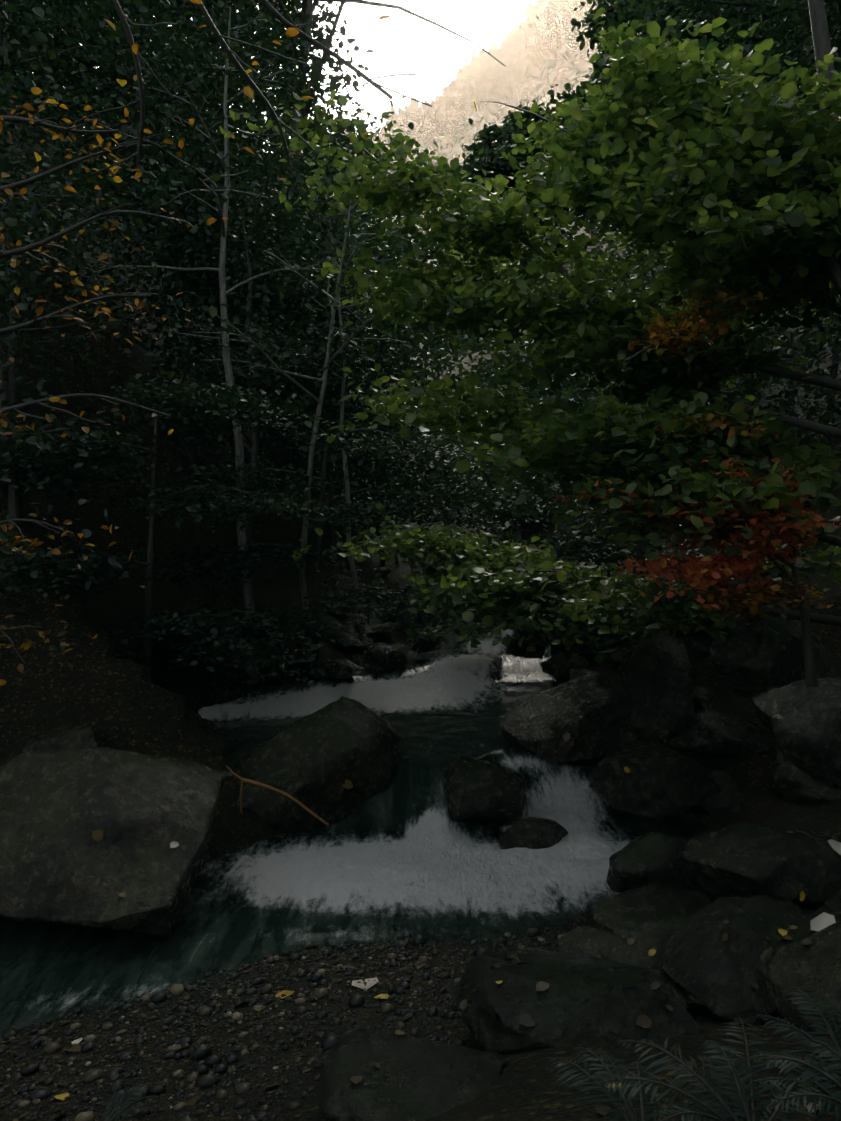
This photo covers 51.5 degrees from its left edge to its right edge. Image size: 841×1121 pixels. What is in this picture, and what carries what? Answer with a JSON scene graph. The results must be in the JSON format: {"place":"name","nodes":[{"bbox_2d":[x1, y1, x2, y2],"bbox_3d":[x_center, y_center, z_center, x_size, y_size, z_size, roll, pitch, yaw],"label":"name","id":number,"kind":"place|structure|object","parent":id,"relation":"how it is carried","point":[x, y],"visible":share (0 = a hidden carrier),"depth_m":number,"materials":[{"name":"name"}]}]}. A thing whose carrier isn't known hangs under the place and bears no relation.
{"place":"outdoors","nodes":[
{"label":"outdoors","id":0,"kind":"place"},
{"bbox_2d":[64,0,477,214],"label":"hanging twigs","id":1,"kind":"object","parent":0,"point":[292,30],"visible":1,"depth_m":3.62,"materials":[{"name":"brown plant"}]},
{"bbox_2d":[32,0,536,151],"label":"sky","id":2,"kind":"structure","parent":0,"point":[404,42],"materials":[{"name":"white"}]},
{"bbox_2d":[0,603,709,1034],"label":"stream water","id":3,"kind":"structure","parent":0,"point":[402,855],"depth_m":7.80,"materials":[{"name":"grey liquid"}]},
{"bbox_2d":[0,14,840,1120],"bbox_3d":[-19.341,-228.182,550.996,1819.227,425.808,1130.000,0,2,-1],"label":"ground","id":4,"kind":"structure","parent":0,"point":[108,696],"depth_m":9.30,"materials":[{"name":"brown soil"}]},
{"bbox_2d":[0,0,158,320],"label":"tree","id":5,"kind":"object","parent":4,"relation":"on","point":[25,23],"visible":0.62,"depth_m":12.48,"materials":[{"name":"green plant"}]},
{"bbox_2d":[0,157,229,700],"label":"tree","id":6,"kind":"object","parent":4,"relation":"on","point":[11,221],"visible":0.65,"depth_m":9.09,"materials":[{"name":"green plant"}]},
{"bbox_2d":[0,87,235,685],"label":"tree","id":7,"kind":"object","parent":4,"relation":"on","point":[8,188],"visible":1,"depth_m":7.15,"materials":[{"name":"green plant"}]},
{"bbox_2d":[0,11,258,529],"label":"tree","id":8,"kind":"object","parent":4,"relation":"on","point":[15,504],"visible":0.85,"depth_m":10.39,"materials":[{"name":"green plant"}]},
{"bbox_2d":[0,0,330,413],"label":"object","id":9,"kind":"object","parent":4,"relation":"on","point":[43,13],"visible":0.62,"depth_m":13.91,"materials":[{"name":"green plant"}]},
{"bbox_2d":[0,0,335,261],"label":"tree","id":10,"kind":"object","parent":4,"relation":"on","point":[69,62],"visible":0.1,"depth_m":27.97,"materials":[{"name":"green plant"}]},
{"bbox_2d":[6,0,339,259],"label":"tree","id":11,"kind":"object","parent":4,"relation":"on","point":[211,41],"visible":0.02,"depth_m":33.06,"materials":[{"name":"green plant"}]},
{"bbox_2d":[61,17,290,230],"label":"tree","id":12,"kind":"object","parent":4,"relation":"on","point":[187,97],"visible":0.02,"depth_m":37.42,"materials":[{"name":"green plant"}]},
{"bbox_2d":[0,366,362,697],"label":"understorey","id":13,"kind":"object","parent":4,"relation":"on","point":[225,396],"visible":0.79,"depth_m":10.30,"materials":[{"name":"green plant"}]},
{"bbox_2d":[13,110,376,393],"bbox_3d":[-4.939,-5.861,17.992,8.166,5.490,7.632,-1,2,-21],"label":"tree","id":14,"kind":"object","parent":4,"relation":"on","point":[157,313],"visible":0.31,"depth_m":16.90,"materials":[{"name":"green plant"}]},
{"bbox_2d":[126,163,273,345],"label":"tree","id":15,"kind":"object","parent":4,"relation":"on","point":[185,227],"visible":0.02,"depth_m":41.51,"materials":[{"name":"green plant"}]},
{"bbox_2d":[29,0,394,682],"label":"pale tree","id":16,"kind":"object","parent":4,"relation":"on","point":[241,535],"visible":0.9,"depth_m":12.23,"materials":[{"name":"green plant"}]},
{"bbox_2d":[62,3,384,194],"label":"tree","id":17,"kind":"object","parent":4,"relation":"on","point":[290,74],"depth_m":46.12,"materials":[{"name":"green plant"}]},
{"bbox_2d":[0,0,450,407],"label":"tree","id":18,"kind":"object","parent":4,"relation":"on","point":[277,60],"visible":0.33,"depth_m":17.69,"materials":[{"name":"green plant"}]},
{"bbox_2d":[162,91,299,350],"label":"tree","id":19,"kind":"object","parent":4,"relation":"on","point":[210,258],"depth_m":54.54,"materials":[{"name":"green plant"}]},
{"bbox_2d":[11,87,500,577],"bbox_3d":[-3.315,-3.364,15.513,8.490,7.578,8.775,-1,2,-20],"label":"tree","id":20,"kind":"object","parent":4,"relation":"on","point":[253,381],"visible":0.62,"depth_m":14.97,"materials":[{"name":"green plant"}]},
{"bbox_2d":[104,59,464,359],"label":"tree","id":21,"kind":"object","parent":4,"relation":"on","point":[258,150],"visible":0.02,"depth_m":46.45,"materials":[{"name":"green plant"}]},
{"bbox_2d":[118,153,466,659],"bbox_3d":[-1.611,-1.870,12.389,4.858,7.811,5.021,0,2,-1],"label":"pale tree","id":22,"kind":"object","parent":4,"relation":"on","point":[345,236],"visible":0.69,"depth_m":12.65,"materials":[{"name":"green plant"}]},
{"bbox_2d":[185,294,403,439],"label":"tree","id":23,"kind":"object","parent":4,"relation":"on","point":[194,322],"depth_m":27.78,"materials":[{"name":"green plant"}]},
{"bbox_2d":[158,220,445,439],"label":"tree","id":24,"kind":"object","parent":4,"relation":"on","point":[164,302],"depth_m":24.82,"materials":[{"name":"green plant"}]},
{"bbox_2d":[164,158,452,637],"bbox_3d":[-1.413,-2.385,14.498,5.264,8.487,4.193,-1,2,-25],"label":"pale tree","id":25,"kind":"object","parent":4,"relation":"on","point":[297,219],"visible":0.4,"depth_m":14.48,"materials":[{"name":"green plant"}]},
{"bbox_2d":[144,216,485,527],"bbox_3d":[-3.317,-4.290,21.055,9.378,7.170,10.695,-1,2,-24],"label":"tree","id":26,"kind":"object","parent":4,"relation":"on","point":[381,350],"visible":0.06,"depth_m":19.71,"materials":[{"name":"green plant"}]},
{"bbox_2d":[105,426,534,677],"bbox_3d":[-1.339,-0.074,12.236,5.925,3.852,3.762,0,2,-1],"label":"understorey","id":27,"kind":"object","parent":4,"relation":"on","point":[259,554],"visible":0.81,"depth_m":12.12,"materials":[{"name":"green plant"}]},
{"bbox_2d":[129,234,528,572],"bbox_3d":[-1.756,-2.782,18.018,8.722,7.122,8.617,1,2,19],"label":"tree","id":28,"kind":"object","parent":4,"relation":"on","point":[302,451],"visible":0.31,"depth_m":17.15,"materials":[{"name":"green plant"}]},
{"bbox_2d":[74,0,622,494],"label":"tree","id":29,"kind":"object","parent":4,"relation":"on","point":[306,6],"visible":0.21,"depth_m":22.32,"materials":[{"name":"green plant"}]},
{"bbox_2d":[195,237,503,481],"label":"tree","id":30,"kind":"object","parent":4,"relation":"on","point":[350,415],"visible":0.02,"depth_m":23.04,"materials":[{"name":"green plant"}]},
{"bbox_2d":[0,905,717,1120],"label":"gravel bar","id":31,"kind":"object","parent":4,"relation":"on","point":[37,1095],"visible":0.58,"depth_m":5.04,"materials":[{"name":"gravel"}]},
{"bbox_2d":[188,107,531,441],"bbox_3d":[-3.619,-11.137,37.978,15.256,16.334,15.738,2,3,38],"label":"tree","id":32,"kind":"object","parent":4,"relation":"on","point":[428,257],"visible":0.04,"depth_m":37.42,"materials":[{"name":"green plant"}]},
{"bbox_2d":[296,388,493,522],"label":"tree","id":33,"kind":"object","parent":4,"relation":"on","point":[419,477],"depth_m":29.61,"materials":[{"name":"green plant"}]},
{"bbox_2d":[347,355,459,479],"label":"tree","id":34,"kind":"object","parent":4,"relation":"on","point":[412,372],"depth_m":33.27,"materials":[{"name":"green plant"}]},
{"bbox_2d":[350,560,465,631],"bbox_3d":[0.250,0.836,17.869,5.957,2.060,3.410,0,2,-1],"label":"understorey","id":35,"kind":"object","parent":4,"relation":"on","point":[420,574],"visible":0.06,"depth_m":17.55,"materials":[{"name":"green plant"}]},
{"bbox_2d":[266,306,555,566],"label":"tree","id":36,"kind":"object","parent":4,"relation":"on","point":[401,496],"visible":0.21,"depth_m":22.05,"materials":[{"name":"green plant"}]},
{"bbox_2d":[0,731,834,1118],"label":"leaf litter","id":37,"kind":"object","parent":4,"relation":"on","point":[644,1021],"visible":0.46,"depth_m":4.05,"materials":[{"name":"brown plant"}]},
{"bbox_2d":[196,0,639,372],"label":"mountainside","id":38,"kind":"structure","parent":4,"relation":"on","point":[545,61],"depth_m":210.86,"materials":[{"name":"beige rock"}]},
{"bbox_2d":[0,524,840,1120],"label":"boulders","id":39,"kind":"object","parent":4,"relation":"on","point":[674,902],"visible":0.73,"depth_m":6.72,"materials":[{"name":"grey stone"}]},
{"bbox_2d":[226,765,328,825],"bbox_3d":[-1.466,2.525,8.658,1.268,0.811,0.116,1,2,27],"label":"driftwood stick","id":40,"kind":"object","parent":39,"relation":"on","point":[260,784],"visible":0.94,"depth_m":8.66,"materials":[{"name":"brown wood"}]},
{"bbox_2d":[354,414,493,528],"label":"tree","id":41,"kind":"object","parent":4,"relation":"on","point":[421,468],"depth_m":35.57,"materials":[{"name":"green plant"}]},
{"bbox_2d":[319,406,534,565],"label":"tree","id":42,"kind":"object","parent":4,"relation":"on","point":[363,499],"visible":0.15,"depth_m":25.31,"materials":[{"name":"green plant"}]},
{"bbox_2d":[54,767,804,1099],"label":"yellow fallen leaves","id":43,"kind":"object","parent":4,"relation":"on","point":[650,953],"visible":0.69,"depth_m":5.23,"materials":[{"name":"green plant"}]},
{"bbox_2d":[72,839,840,1043],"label":"pale fallen leaves","id":44,"kind":"object","parent":4,"relation":"on","point":[823,920],"visible":0.81,"depth_m":5.08,"materials":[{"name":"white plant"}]},
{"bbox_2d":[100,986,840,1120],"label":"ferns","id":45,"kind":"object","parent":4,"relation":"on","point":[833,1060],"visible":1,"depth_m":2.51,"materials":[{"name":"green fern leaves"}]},
{"bbox_2d":[420,443,572,540],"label":"tree","id":46,"kind":"object","parent":4,"relation":"on","point":[529,526],"visible":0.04,"depth_m":37.23,"materials":[{"name":"green plant"}]},
{"bbox_2d":[438,388,557,514],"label":"tree","id":47,"kind":"object","parent":4,"relation":"on","point":[501,397],"visible":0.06,"depth_m":37.83,"materials":[{"name":"green plant"}]},
{"bbox_2d":[410,100,587,282],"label":"tree","id":48,"kind":"object","parent":4,"relation":"on","point":[495,163],"visible":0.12,"depth_m":73.28,"materials":[{"name":"green plant"}]},
{"bbox_2d":[444,415,568,532],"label":"tree","id":49,"kind":"object","parent":4,"relation":"on","point":[481,498],"depth_m":40.53,"materials":[{"name":"green plant"}]},
{"bbox_2d":[464,328,560,403],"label":"tree","id":50,"kind":"object","parent":4,"relation":"on","point":[506,348],"visible":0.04,"depth_m":41.16,"materials":[{"name":"green plant"}]},
{"bbox_2d":[395,524,649,654],"bbox_3d":[2.091,0.481,14.524,5.040,2.302,3.403,0,2,-1],"label":"understorey","id":51,"kind":"object","parent":4,"relation":"on","point":[595,544],"visible":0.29,"depth_m":14.26,"materials":[{"name":"green plant"}]},
{"bbox_2d":[455,293,591,394],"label":"tree","id":52,"kind":"object","parent":4,"relation":"on","point":[491,360],"visible":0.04,"depth_m":39.58,"materials":[{"name":"green plant"}]},
{"bbox_2d":[219,0,840,665],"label":"tree","id":53,"kind":"object","parent":4,"relation":"on","point":[739,178],"visible":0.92,"depth_m":7.84,"materials":[{"name":"green plant"}]},
{"bbox_2d":[618,288,832,665],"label":"orange maple","id":54,"kind":"object","parent":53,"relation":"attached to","point":[694,331],"visible":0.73,"depth_m":6.75,"materials":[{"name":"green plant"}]},
{"bbox_2d":[478,373,600,468],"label":"tree","id":55,"kind":"object","parent":4,"relation":"on","point":[545,403],"depth_m":32.26,"materials":[{"name":"green plant"}]},
{"bbox_2d":[487,387,599,475],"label":"tree","id":56,"kind":"object","parent":4,"relation":"on","point":[535,397],"depth_m":36.14,"materials":[{"name":"green plant"}]},
{"bbox_2d":[320,224,840,627],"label":"tree","id":57,"kind":"object","parent":4,"relation":"on","point":[818,336],"visible":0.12,"depth_m":12.53,"materials":[{"name":"green plant"}]},
{"bbox_2d":[539,48,625,187],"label":"tree","id":58,"kind":"object","parent":4,"relation":"on","point":[577,93],"depth_m":73.92,"materials":[{"name":"green plant"}]},
{"bbox_2d":[589,34,619,86],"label":"tree","id":59,"kind":"object","parent":4,"relation":"on","point":[601,54],"depth_m":79.57,"materials":[{"name":"green plant"}]},
{"bbox_2d":[571,0,665,75],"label":"tree","id":60,"kind":"object","parent":4,"relation":"on","point":[580,37],"visible":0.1,"depth_m":71.66,"materials":[{"name":"green plant"}]},
{"bbox_2d":[554,516,688,580],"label":"tree","id":61,"kind":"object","parent":4,"relation":"on","point":[633,575],"visible":0.04,"depth_m":16.09,"materials":[{"name":"green plant"}]},
{"bbox_2d":[421,251,825,565],"bbox_3d":[4.243,-3.097,19.882,9.641,7.779,9.310,-1,2,-34],"label":"tree","id":62,"kind":"object","parent":4,"relation":"on","point":[516,493],"visible":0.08,"depth_m":19.59,"materials":[{"name":"green plant"}]},
{"bbox_2d":[504,281,767,410],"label":"tree","id":63,"kind":"object","parent":4,"relation":"on","point":[576,394],"depth_m":29.22,"materials":[{"name":"green plant"}]},
{"bbox_2d":[568,52,718,159],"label":"tree","id":64,"kind":"object","parent":4,"relation":"on","point":[596,72],"visible":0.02,"depth_m":57.22,"materials":[{"name":"green plant"}]},
{"bbox_2d":[511,275,800,398],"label":"tree","id":65,"kind":"object","parent":4,"relation":"on","point":[573,395],"depth_m":24.68,"materials":[{"name":"green plant"}]},
{"bbox_2d":[490,45,840,552],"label":"tree","id":66,"kind":"object","parent":4,"relation":"on","point":[788,407],"visible":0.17,"depth_m":12.98,"materials":[{"name":"green plant"}]},
{"bbox_2d":[564,0,781,250],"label":"tree","id":67,"kind":"object","parent":4,"relation":"on","point":[713,14],"visible":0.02,"depth_m":41.29,"materials":[{"name":"green plant"}]},
{"bbox_2d":[569,0,793,258],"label":"tree","id":68,"kind":"object","parent":4,"relation":"on","point":[574,218],"depth_m":49.58,"materials":[{"name":"green plant"}]},
{"bbox_2d":[542,216,840,457],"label":"tree","id":69,"kind":"object","parent":4,"relation":"on","point":[746,380],"visible":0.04,"depth_m":16.99,"materials":[{"name":"green plant"}]},
{"bbox_2d":[554,455,840,686],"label":"red maple","id":70,"kind":"object","parent":4,"relation":"on","point":[693,566],"visible":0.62,"depth_m":6.72,"materials":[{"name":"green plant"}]},
{"bbox_2d":[570,0,840,110],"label":"tree","id":71,"kind":"object","parent":4,"relation":"on","point":[728,13],"visible":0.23,"depth_m":25.04,"materials":[{"name":"green plant"}]},
{"bbox_2d":[627,0,800,86],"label":"tree","id":72,"kind":"object","parent":4,"relation":"on","point":[664,5],"depth_m":46.26,"materials":[{"name":"green plant"}]},
{"bbox_2d":[627,0,840,86],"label":"tree","id":73,"kind":"object","parent":4,"relation":"on","point":[784,29],"visible":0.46,"depth_m":19.73,"materials":[{"name":"green plant"}]},
{"bbox_2d":[640,250,840,442],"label":"tree","id":74,"kind":"object","parent":4,"relation":"on","point":[833,371],"visible":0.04,"depth_m":15.38,"materials":[{"name":"green plant"}]},
{"bbox_2d":[703,0,836,105],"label":"tree","id":75,"kind":"object","parent":4,"relation":"on","point":[756,38],"depth_m":37.40,"materials":[{"name":"green plant"}]},
{"bbox_2d":[748,0,840,103],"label":"tree","id":76,"kind":"object","parent":4,"relation":"on","point":[800,93],"depth_m":30.35,"materials":[{"name":"green plant"}]},
{"bbox_2d":[764,5,839,67],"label":"tree","id":77,"kind":"object","parent":4,"relation":"on","point":[832,27],"visible":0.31,"depth_m":20.91,"materials":[{"name":"green plant"}]}
]}

